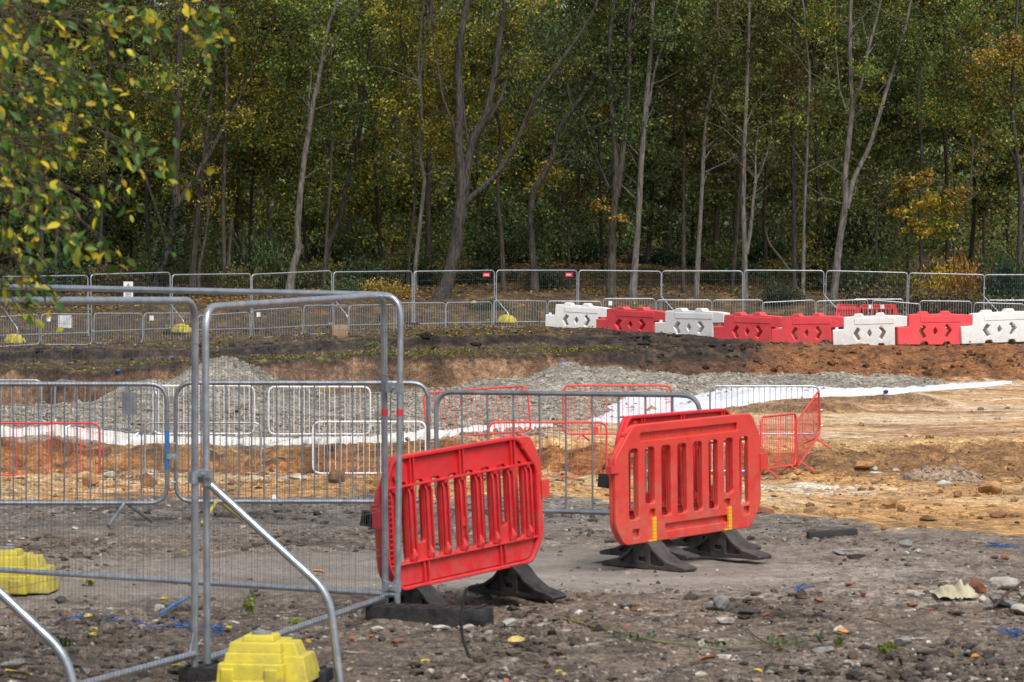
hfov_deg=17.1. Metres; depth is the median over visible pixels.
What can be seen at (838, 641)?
weed
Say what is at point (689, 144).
slender tree
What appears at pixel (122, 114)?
dark tree
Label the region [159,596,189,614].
plastic strip
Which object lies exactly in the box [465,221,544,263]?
bush
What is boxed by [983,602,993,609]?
stone
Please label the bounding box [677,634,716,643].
twig
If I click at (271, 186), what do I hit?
background tree
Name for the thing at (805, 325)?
water barrier
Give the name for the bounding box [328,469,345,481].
clay clod
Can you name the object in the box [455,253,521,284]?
bush
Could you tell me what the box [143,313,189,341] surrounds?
crowd barrier
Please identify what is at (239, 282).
bush
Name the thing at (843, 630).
fallen leaf
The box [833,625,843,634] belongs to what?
stone
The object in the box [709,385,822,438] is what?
crowd barrier
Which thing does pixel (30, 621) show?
fence brace
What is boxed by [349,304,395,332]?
crowd barrier
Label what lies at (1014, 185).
background tree
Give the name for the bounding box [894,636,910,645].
stone
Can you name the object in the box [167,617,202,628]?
netting scrap
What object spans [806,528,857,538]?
charred plank
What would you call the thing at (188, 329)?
ballast weight
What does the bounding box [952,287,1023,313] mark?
bush
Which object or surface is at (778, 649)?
leaf fragments
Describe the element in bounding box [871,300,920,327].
crowd barrier
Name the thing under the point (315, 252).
bush
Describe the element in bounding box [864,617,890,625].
twig
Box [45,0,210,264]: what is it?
background tree
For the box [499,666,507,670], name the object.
stone
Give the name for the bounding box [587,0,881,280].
background tree
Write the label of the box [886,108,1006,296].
yellow leaved tree
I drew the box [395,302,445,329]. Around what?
crowd barrier
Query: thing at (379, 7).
pale tree
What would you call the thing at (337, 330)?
carton
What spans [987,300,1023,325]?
crowd barrier
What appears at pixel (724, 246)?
undergrowth
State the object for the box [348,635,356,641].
brick piece
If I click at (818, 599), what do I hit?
brick piece
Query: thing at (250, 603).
weed
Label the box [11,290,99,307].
bush
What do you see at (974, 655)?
fallen leaf
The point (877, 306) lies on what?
pedestrian barrier
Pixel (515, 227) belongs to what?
background tree
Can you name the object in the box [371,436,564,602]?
pedestrian barrier
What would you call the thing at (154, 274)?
fence panel
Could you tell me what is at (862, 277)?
bush
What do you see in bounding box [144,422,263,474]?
crowd barrier
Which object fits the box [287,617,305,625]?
weed
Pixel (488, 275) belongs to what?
fence panel
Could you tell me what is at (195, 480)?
fence panel
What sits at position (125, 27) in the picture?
slender tree
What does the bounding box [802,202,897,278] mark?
bush
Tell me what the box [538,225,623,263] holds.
bush
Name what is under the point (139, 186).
background tree
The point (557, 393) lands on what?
crowd barrier
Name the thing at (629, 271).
fence panel
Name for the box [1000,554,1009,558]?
brick piece
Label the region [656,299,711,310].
crowd barrier
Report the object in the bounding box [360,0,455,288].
slender tree
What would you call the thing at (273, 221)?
background tree
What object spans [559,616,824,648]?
trailing bramble stem
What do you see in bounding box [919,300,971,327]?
crowd barrier
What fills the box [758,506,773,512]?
rusty iron piece
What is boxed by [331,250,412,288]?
bush
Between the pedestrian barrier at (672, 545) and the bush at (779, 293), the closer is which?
the pedestrian barrier at (672, 545)
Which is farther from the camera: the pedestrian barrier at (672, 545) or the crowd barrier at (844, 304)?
the crowd barrier at (844, 304)
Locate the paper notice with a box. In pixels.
[58,315,70,327]
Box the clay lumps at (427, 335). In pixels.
[1,329,1023,527]
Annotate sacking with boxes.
[931,579,978,598]
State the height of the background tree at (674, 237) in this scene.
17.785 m
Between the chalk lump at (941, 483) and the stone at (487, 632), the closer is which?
the stone at (487, 632)
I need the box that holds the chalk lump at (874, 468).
[868,465,877,470]
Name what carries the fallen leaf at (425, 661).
on the ground
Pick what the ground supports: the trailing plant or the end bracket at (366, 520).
the trailing plant
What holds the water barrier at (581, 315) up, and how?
on the ground
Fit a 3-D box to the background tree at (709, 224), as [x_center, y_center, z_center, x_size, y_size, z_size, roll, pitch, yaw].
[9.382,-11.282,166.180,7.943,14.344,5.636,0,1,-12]
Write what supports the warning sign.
attached to the fence panel at (154, 274)
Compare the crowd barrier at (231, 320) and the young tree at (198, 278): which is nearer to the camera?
the crowd barrier at (231, 320)
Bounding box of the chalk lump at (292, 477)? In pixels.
[288,475,307,479]
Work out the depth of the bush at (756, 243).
147.62 m
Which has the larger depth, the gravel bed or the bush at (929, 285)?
the bush at (929, 285)
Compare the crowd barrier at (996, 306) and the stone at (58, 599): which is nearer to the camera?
the stone at (58, 599)
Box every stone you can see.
[0,658,25,669]
[55,596,66,602]
[79,668,89,674]
[154,604,164,611]
[369,626,384,632]
[433,625,450,628]
[463,624,473,630]
[484,630,492,634]
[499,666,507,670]
[502,618,517,625]
[506,605,521,610]
[701,601,713,610]
[713,595,729,610]
[716,617,734,622]
[738,608,760,613]
[810,646,835,654]
[831,549,846,555]
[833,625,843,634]
[847,554,865,558]
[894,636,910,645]
[898,539,911,547]
[970,578,986,593]
[978,595,986,602]
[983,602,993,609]
[989,576,1020,589]
[989,596,1018,607]
[1011,603,1023,613]
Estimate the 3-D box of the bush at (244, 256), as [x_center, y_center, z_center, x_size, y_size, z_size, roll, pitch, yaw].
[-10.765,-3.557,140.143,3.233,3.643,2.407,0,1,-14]
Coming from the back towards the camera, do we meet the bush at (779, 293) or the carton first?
the bush at (779, 293)
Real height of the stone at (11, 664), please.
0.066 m
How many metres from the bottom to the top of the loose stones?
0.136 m
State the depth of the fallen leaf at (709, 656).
18.70 m
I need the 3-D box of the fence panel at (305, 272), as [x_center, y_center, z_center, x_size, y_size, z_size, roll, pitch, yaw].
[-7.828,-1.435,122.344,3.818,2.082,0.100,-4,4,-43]
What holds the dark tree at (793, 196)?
on the ground
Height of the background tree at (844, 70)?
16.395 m
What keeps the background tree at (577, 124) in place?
on the ground
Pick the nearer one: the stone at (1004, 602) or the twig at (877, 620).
the twig at (877, 620)
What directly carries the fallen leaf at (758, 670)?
on the ground
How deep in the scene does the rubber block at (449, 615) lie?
20.85 m
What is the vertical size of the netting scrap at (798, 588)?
0.050 m
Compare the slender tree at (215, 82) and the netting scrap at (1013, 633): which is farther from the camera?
the slender tree at (215, 82)
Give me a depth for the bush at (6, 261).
145.87 m
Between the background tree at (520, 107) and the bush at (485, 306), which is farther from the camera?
the background tree at (520, 107)
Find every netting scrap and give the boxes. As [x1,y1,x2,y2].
[59,609,176,628]
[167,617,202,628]
[199,623,223,634]
[791,583,810,591]
[986,542,1019,546]
[992,625,1023,637]
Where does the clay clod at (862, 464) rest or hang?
on the ground
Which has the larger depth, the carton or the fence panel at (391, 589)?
the carton
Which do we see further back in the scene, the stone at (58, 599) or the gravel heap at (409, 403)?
the gravel heap at (409, 403)
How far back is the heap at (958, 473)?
57.28 m
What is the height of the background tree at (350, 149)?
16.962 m
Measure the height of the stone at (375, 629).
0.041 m
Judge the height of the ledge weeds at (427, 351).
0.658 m
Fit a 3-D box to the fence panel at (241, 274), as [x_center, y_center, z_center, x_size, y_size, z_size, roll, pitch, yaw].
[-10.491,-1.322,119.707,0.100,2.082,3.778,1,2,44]
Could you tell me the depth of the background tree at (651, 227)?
149.20 m
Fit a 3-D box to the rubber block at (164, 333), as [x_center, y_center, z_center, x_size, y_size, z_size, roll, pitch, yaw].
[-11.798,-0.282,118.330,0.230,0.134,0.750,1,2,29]
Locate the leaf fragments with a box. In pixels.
[29,539,977,681]
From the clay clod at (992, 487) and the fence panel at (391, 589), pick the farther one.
the clay clod at (992, 487)
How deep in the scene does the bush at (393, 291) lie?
135.29 m
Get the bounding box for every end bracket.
[360,509,371,527]
[597,474,608,488]
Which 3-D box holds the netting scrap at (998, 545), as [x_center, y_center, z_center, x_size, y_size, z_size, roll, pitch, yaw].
[3.789,1.579,26.545,0.218,0.049,0.466,-1,2,-31]
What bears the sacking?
on the ground
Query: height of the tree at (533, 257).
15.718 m
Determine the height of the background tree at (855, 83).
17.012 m
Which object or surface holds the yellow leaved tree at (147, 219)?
on the ground
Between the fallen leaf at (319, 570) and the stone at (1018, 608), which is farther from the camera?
the fallen leaf at (319, 570)
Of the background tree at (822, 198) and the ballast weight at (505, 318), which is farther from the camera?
the background tree at (822, 198)
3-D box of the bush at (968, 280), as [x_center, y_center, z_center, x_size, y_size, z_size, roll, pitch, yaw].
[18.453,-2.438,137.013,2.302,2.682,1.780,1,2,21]
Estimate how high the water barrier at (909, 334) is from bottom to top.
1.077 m
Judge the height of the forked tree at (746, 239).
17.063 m
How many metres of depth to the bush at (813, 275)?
140.75 m
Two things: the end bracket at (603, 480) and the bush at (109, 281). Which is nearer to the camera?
the end bracket at (603, 480)
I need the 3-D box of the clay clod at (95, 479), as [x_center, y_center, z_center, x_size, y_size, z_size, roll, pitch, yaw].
[-5.533,1.837,44.854,0.227,0.205,0.157,0,1,0]
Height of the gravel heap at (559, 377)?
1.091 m
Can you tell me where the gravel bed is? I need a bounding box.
[1,386,902,445]
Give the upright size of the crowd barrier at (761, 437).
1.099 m
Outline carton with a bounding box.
[330,325,347,337]
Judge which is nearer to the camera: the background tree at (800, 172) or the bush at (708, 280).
the bush at (708, 280)
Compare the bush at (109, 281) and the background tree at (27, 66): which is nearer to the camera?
the bush at (109, 281)
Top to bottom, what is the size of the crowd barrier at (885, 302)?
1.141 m
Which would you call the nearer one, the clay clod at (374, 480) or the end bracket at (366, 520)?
the end bracket at (366, 520)
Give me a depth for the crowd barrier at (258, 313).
112.93 m
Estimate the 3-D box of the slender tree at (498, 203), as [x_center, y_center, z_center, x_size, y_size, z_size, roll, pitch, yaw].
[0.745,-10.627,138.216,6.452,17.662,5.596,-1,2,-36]
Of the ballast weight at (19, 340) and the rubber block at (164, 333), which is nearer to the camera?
the ballast weight at (19, 340)
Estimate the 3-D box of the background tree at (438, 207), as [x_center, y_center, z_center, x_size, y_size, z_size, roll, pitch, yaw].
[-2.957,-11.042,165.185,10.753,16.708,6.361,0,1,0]
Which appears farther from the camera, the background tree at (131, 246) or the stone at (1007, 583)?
the background tree at (131, 246)
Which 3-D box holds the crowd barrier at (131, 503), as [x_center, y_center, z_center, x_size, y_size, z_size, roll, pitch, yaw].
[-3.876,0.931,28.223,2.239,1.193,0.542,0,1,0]
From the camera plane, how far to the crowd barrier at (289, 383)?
28.52 m
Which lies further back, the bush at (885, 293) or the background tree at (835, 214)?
the background tree at (835, 214)
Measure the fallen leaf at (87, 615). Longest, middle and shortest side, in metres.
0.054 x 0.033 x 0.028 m
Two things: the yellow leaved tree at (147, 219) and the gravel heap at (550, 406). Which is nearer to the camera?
the gravel heap at (550, 406)
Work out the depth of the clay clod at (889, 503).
39.33 m
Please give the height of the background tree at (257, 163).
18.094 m
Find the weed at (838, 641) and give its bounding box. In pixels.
[831,635,844,646]
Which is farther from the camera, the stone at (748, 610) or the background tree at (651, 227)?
the background tree at (651, 227)
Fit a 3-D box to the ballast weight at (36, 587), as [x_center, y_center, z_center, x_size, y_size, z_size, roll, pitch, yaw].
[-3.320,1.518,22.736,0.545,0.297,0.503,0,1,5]
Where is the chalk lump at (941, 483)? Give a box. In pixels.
[936,480,951,486]
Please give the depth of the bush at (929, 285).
137.43 m
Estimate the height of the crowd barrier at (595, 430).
1.157 m
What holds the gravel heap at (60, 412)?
on the ground
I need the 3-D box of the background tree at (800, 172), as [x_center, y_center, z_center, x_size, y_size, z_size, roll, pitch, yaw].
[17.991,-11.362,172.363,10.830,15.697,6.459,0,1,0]
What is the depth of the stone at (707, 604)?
21.44 m
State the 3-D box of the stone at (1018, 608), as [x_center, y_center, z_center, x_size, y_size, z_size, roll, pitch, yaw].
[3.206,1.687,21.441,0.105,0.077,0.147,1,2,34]
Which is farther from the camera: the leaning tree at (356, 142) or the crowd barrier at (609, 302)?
the leaning tree at (356, 142)
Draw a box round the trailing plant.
[352,335,407,356]
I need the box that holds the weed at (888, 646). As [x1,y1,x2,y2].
[877,639,897,653]
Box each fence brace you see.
[0,587,76,681]
[2,307,18,334]
[198,470,343,681]
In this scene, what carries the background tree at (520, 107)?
on the ground
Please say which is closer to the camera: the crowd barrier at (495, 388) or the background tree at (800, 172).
the crowd barrier at (495, 388)
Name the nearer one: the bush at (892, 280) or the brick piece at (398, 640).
the brick piece at (398, 640)
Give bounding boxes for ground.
[0,231,1023,681]
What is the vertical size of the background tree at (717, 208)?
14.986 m
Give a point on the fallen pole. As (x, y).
(779, 257)
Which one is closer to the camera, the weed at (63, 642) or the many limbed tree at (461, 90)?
the weed at (63, 642)
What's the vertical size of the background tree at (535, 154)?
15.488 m
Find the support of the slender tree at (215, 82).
on the ground
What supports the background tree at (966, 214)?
on the ground
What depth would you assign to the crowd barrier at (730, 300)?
120.60 m
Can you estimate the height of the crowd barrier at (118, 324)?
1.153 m
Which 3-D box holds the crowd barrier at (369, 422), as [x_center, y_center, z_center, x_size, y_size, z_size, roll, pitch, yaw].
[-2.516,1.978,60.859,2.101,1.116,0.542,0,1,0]
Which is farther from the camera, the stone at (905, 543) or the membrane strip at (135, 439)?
the membrane strip at (135, 439)
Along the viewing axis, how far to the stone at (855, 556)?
25.22 m
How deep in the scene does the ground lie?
31.67 m
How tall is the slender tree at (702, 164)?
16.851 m
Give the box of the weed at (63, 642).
[51,632,72,647]
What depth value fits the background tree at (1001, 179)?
148.80 m
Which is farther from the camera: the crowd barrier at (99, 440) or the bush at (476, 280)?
the bush at (476, 280)
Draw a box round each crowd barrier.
[0,382,178,527]
[1,314,40,346]
[1,379,44,428]
[1,422,101,475]
[41,313,93,344]
[53,379,159,434]
[93,313,142,343]
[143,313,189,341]
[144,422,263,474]
[153,385,257,435]
[173,380,433,525]
[198,312,250,337]
[251,307,301,337]
[268,386,373,437]
[303,305,348,334]
[312,421,425,473]
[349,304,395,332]
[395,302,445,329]
[423,385,532,435]
[434,390,701,528]
[446,301,492,328]
[489,421,610,477]
[493,300,546,326]
[548,301,601,320]
[562,384,674,440]
[603,298,655,309]
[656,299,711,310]
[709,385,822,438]
[712,299,762,314]
[760,413,796,478]
[762,300,815,328]
[795,391,830,470]
[816,299,868,329]
[852,299,903,315]
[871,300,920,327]
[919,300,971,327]
[973,302,1023,329]
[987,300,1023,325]
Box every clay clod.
[82,473,99,486]
[139,473,157,487]
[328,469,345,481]
[372,472,381,486]
[854,460,874,468]
[882,498,896,508]
[897,505,905,511]
[919,515,937,520]
[953,490,961,497]
[978,481,1001,493]
[989,511,1008,517]
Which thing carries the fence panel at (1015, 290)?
on the ground
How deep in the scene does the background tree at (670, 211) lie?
159.57 m
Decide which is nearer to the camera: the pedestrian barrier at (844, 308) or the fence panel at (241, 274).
the fence panel at (241, 274)
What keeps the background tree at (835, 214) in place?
on the ground
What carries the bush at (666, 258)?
on the ground
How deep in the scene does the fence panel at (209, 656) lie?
19.55 m
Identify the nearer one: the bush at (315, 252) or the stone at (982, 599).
the stone at (982, 599)
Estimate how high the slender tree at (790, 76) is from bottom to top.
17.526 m
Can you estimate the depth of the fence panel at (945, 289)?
130.97 m
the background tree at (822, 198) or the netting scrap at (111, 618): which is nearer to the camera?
the netting scrap at (111, 618)
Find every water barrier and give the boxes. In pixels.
[545,302,611,327]
[596,306,664,331]
[655,308,729,336]
[714,312,782,341]
[772,313,843,342]
[833,312,906,344]
[895,311,971,344]
[960,308,1023,343]
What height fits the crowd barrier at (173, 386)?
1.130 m
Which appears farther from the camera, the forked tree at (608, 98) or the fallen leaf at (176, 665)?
the forked tree at (608, 98)
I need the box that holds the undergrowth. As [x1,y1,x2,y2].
[0,177,1023,297]
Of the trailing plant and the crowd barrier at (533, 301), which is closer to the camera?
the trailing plant
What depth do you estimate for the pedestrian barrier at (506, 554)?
21.97 m
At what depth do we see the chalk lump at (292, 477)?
52.21 m
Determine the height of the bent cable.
0.419 m
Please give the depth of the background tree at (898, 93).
148.18 m
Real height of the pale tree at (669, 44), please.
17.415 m
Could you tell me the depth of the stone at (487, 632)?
20.09 m
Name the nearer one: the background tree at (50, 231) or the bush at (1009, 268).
the bush at (1009, 268)
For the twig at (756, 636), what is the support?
on the ground
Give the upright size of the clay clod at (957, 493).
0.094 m
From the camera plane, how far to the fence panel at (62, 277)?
114.62 m
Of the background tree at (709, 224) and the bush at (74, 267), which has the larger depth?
the background tree at (709, 224)
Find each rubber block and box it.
[163,331,179,334]
[178,661,333,681]
[366,601,493,627]
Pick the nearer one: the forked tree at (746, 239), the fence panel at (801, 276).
the fence panel at (801, 276)
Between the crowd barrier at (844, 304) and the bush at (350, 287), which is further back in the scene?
the bush at (350, 287)
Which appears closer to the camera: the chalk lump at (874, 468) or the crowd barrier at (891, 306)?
the chalk lump at (874, 468)
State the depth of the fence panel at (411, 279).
124.73 m
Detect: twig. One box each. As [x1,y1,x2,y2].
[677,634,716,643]
[741,622,774,647]
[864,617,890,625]
[993,581,1023,607]
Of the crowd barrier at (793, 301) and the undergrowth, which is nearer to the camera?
the crowd barrier at (793, 301)
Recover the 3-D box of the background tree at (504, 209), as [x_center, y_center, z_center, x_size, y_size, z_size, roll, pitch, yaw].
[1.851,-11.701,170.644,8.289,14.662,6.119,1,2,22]
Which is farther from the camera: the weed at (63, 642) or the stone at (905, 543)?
the stone at (905, 543)
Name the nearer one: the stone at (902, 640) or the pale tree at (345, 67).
the stone at (902, 640)
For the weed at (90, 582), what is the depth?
23.25 m
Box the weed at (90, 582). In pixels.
[82,578,95,585]
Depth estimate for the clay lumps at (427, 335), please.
59.99 m
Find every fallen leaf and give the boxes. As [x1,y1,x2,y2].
[5,668,31,676]
[84,613,92,618]
[160,596,167,600]
[172,663,180,667]
[305,638,311,644]
[313,569,323,573]
[421,659,429,663]
[508,636,524,642]
[701,654,715,660]
[753,668,762,673]
[837,628,848,634]
[971,653,978,658]
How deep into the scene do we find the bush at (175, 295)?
135.80 m
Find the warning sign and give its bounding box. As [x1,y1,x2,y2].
[123,282,132,296]
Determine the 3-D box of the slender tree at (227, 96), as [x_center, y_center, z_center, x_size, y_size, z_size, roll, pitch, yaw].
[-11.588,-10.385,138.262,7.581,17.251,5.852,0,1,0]
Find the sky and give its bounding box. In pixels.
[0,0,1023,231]
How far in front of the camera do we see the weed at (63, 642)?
19.48 m
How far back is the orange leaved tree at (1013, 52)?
138.71 m
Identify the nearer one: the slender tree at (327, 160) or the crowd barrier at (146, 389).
the crowd barrier at (146, 389)
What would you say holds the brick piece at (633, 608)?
on the ground
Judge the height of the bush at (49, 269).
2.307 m
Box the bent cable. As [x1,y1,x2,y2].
[459,587,470,658]
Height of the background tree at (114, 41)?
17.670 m
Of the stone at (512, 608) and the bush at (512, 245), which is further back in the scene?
the bush at (512, 245)
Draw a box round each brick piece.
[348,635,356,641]
[391,638,403,642]
[631,606,639,610]
[813,597,823,601]
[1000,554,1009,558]
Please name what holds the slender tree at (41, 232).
on the ground
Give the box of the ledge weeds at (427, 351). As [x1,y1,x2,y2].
[8,343,689,370]
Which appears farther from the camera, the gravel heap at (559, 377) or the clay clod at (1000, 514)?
the gravel heap at (559, 377)
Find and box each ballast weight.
[0,546,60,594]
[4,333,25,342]
[171,323,190,331]
[216,630,319,681]
[497,314,516,322]
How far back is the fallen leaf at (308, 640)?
19.50 m
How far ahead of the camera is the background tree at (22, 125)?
148.13 m
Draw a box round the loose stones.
[0,496,1023,681]
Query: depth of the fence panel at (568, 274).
128.89 m
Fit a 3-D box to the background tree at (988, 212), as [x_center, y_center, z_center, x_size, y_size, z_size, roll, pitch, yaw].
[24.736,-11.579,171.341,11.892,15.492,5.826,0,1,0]
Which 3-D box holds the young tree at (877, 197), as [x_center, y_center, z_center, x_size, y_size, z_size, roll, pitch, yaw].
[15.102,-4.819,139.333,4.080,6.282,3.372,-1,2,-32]
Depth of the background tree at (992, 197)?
144.51 m
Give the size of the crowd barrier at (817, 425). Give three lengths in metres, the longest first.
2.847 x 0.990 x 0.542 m
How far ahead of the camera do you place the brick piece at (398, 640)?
19.64 m
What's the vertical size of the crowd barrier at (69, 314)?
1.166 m
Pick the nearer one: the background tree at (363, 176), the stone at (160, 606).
the stone at (160, 606)
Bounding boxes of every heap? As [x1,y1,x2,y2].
[2,392,237,419]
[96,356,330,410]
[240,393,478,416]
[441,396,613,419]
[445,361,721,398]
[633,369,947,387]
[898,463,986,483]
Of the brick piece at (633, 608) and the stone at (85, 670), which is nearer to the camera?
the stone at (85, 670)
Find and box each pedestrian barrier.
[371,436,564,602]
[371,436,565,604]
[600,408,761,559]
[601,413,771,571]
[835,304,856,328]
[855,304,898,326]
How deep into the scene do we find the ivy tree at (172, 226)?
138.09 m
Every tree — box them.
[0,0,88,284]
[0,0,129,282]
[0,0,136,258]
[0,0,154,247]
[0,0,234,248]
[0,0,256,331]
[0,1,114,250]
[0,1,128,256]
[1,3,99,167]
[7,0,235,266]
[16,0,170,280]
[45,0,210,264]
[70,0,233,286]
[71,0,278,282]
[110,0,302,272]
[110,0,323,269]
[122,0,299,286]
[122,0,382,287]
[138,0,336,256]
[153,4,341,249]
[157,0,395,264]
[162,132,236,287]
[182,0,307,284]
[216,0,422,265]
[216,2,456,263]
[228,0,391,240]
[245,0,403,289]
[252,0,433,283]
[259,0,434,256]
[280,0,378,289]
[282,0,494,259]
[304,0,499,256]
[338,0,533,256]
[355,0,495,293]
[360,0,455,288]
[366,0,517,282]
[377,0,589,240]
[382,0,596,251]
[398,0,613,300]
[425,0,611,239]
[474,0,617,291]
[480,8,627,237]
[488,0,715,248]
[489,0,736,278]
[511,0,682,291]
[514,167,610,287]
[529,0,731,250]
[546,0,664,297]
[564,0,725,254]
[580,0,714,297]
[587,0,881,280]
[600,0,770,263]
[602,2,845,255]
[618,0,743,292]
[622,1,760,249]
[628,10,860,255]
[637,0,786,297]
[667,0,876,301]
[674,0,833,293]
[681,3,869,256]
[701,0,900,269]
[708,0,863,299]
[715,0,853,291]
[733,0,934,245]
[755,0,989,306]
[762,0,950,258]
[788,0,965,257]
[796,0,1006,273]
[816,0,1023,281]
[853,0,1023,266]
[856,152,940,288]
[864,0,1023,301]
[878,0,1023,270]
[882,0,996,281]
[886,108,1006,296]
[904,0,1023,257]
[940,0,1023,255]
[948,0,1023,231]
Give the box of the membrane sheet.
[589,380,1011,422]
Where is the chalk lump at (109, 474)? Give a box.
[104,471,118,477]
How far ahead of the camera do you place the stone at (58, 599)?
22.19 m
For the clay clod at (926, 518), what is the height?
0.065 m
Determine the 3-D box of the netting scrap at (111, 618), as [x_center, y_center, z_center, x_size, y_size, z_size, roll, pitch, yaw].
[-2.414,1.705,20.889,1.116,0.069,0.352,1,2,41]
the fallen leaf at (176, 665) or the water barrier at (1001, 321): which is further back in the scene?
the water barrier at (1001, 321)
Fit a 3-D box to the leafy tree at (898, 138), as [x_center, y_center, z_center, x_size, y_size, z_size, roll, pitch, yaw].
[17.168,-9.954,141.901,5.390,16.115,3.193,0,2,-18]
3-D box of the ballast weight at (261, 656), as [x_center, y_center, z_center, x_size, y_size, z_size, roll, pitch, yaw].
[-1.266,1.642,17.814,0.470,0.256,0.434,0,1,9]
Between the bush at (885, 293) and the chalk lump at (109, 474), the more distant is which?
the bush at (885, 293)
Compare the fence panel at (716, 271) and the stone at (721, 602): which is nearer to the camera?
the stone at (721, 602)
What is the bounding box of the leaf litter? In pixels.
[1,253,1023,370]
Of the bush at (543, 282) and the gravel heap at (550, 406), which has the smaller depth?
the gravel heap at (550, 406)
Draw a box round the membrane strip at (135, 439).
[1,424,552,445]
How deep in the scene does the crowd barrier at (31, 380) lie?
68.64 m
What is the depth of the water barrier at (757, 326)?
111.02 m
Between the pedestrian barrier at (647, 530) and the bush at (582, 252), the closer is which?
the pedestrian barrier at (647, 530)
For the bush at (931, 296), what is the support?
on the ground
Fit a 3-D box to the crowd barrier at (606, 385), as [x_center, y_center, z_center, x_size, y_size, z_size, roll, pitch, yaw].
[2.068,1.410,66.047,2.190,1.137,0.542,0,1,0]
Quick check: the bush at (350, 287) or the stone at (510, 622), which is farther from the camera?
the bush at (350, 287)
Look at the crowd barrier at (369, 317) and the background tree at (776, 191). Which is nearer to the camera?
the crowd barrier at (369, 317)
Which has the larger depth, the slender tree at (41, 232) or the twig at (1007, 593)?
the slender tree at (41, 232)
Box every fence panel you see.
[0,284,403,602]
[0,297,203,681]
[1,275,90,335]
[90,272,172,331]
[171,273,252,329]
[202,292,387,663]
[251,270,334,329]
[333,270,413,325]
[413,270,495,323]
[496,270,577,322]
[578,270,662,309]
[661,270,744,311]
[743,270,825,314]
[825,270,909,315]
[908,273,985,313]
[984,274,1023,309]
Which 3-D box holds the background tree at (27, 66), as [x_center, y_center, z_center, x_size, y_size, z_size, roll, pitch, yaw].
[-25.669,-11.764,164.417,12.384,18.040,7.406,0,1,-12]
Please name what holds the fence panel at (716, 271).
on the ground
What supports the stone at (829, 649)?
on the ground
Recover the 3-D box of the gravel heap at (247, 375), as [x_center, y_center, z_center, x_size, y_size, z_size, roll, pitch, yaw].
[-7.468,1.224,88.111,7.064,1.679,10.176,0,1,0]
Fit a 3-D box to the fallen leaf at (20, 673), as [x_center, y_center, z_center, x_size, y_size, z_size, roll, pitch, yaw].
[-2.636,1.774,18.255,0.164,0.028,0.098,17,-15,-34]
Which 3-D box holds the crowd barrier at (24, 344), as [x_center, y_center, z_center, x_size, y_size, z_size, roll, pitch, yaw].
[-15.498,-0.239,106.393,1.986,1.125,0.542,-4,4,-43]
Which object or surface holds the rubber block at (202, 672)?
on the ground
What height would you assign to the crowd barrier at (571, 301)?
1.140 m
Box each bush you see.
[0,213,74,275]
[0,250,80,296]
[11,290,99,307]
[38,251,120,292]
[46,204,135,279]
[69,259,151,294]
[107,283,167,296]
[155,284,225,297]
[210,216,286,287]
[213,259,281,295]
[241,226,309,289]
[284,255,345,288]
[298,219,387,275]
[317,275,375,290]
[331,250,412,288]
[353,276,423,297]
[393,249,446,286]
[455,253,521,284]
[461,295,509,309]
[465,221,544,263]
[517,262,580,289]
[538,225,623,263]
[622,246,711,264]
[686,263,755,284]
[730,211,801,276]
[755,277,806,306]
[787,244,862,290]
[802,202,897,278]
[827,239,912,297]
[834,282,926,313]
[867,256,933,300]
[891,284,992,314]
[903,252,959,302]
[944,247,999,305]
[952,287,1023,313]
[974,239,1023,307]
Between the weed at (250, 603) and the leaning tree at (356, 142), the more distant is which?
the leaning tree at (356, 142)
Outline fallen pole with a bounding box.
[764,226,791,273]
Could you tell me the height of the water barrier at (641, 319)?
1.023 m
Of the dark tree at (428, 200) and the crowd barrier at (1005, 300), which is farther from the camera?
the dark tree at (428, 200)
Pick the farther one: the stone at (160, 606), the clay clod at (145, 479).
the clay clod at (145, 479)
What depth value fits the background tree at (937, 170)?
170.73 m
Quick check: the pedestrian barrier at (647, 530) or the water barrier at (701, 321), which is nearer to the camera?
the pedestrian barrier at (647, 530)
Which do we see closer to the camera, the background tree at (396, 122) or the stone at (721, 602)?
the stone at (721, 602)
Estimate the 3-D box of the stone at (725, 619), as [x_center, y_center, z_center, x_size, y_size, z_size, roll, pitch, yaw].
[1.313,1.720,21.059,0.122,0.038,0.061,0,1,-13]
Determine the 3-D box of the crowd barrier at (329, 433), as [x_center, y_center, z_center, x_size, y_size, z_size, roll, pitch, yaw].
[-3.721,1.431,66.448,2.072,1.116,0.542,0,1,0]
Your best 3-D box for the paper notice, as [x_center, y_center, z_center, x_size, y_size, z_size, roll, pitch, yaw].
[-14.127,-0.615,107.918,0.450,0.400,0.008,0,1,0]
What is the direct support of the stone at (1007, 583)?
on the ground
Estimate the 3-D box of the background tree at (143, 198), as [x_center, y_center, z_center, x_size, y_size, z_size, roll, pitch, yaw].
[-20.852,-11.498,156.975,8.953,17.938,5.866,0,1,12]
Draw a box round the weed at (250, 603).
[241,589,256,614]
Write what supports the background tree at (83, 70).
on the ground
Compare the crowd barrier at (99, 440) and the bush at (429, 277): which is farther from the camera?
the bush at (429, 277)
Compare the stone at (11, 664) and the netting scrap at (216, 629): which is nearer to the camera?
the stone at (11, 664)
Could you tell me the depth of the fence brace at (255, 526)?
18.01 m
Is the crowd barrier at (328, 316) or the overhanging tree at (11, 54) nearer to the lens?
the overhanging tree at (11, 54)
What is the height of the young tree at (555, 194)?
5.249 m
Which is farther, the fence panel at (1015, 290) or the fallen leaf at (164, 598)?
the fence panel at (1015, 290)
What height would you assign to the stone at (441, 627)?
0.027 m
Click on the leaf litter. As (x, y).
(237, 297)
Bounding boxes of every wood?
[0,0,1023,264]
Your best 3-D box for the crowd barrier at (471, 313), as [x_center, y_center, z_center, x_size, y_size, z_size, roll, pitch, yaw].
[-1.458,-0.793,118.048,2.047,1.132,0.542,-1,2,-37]

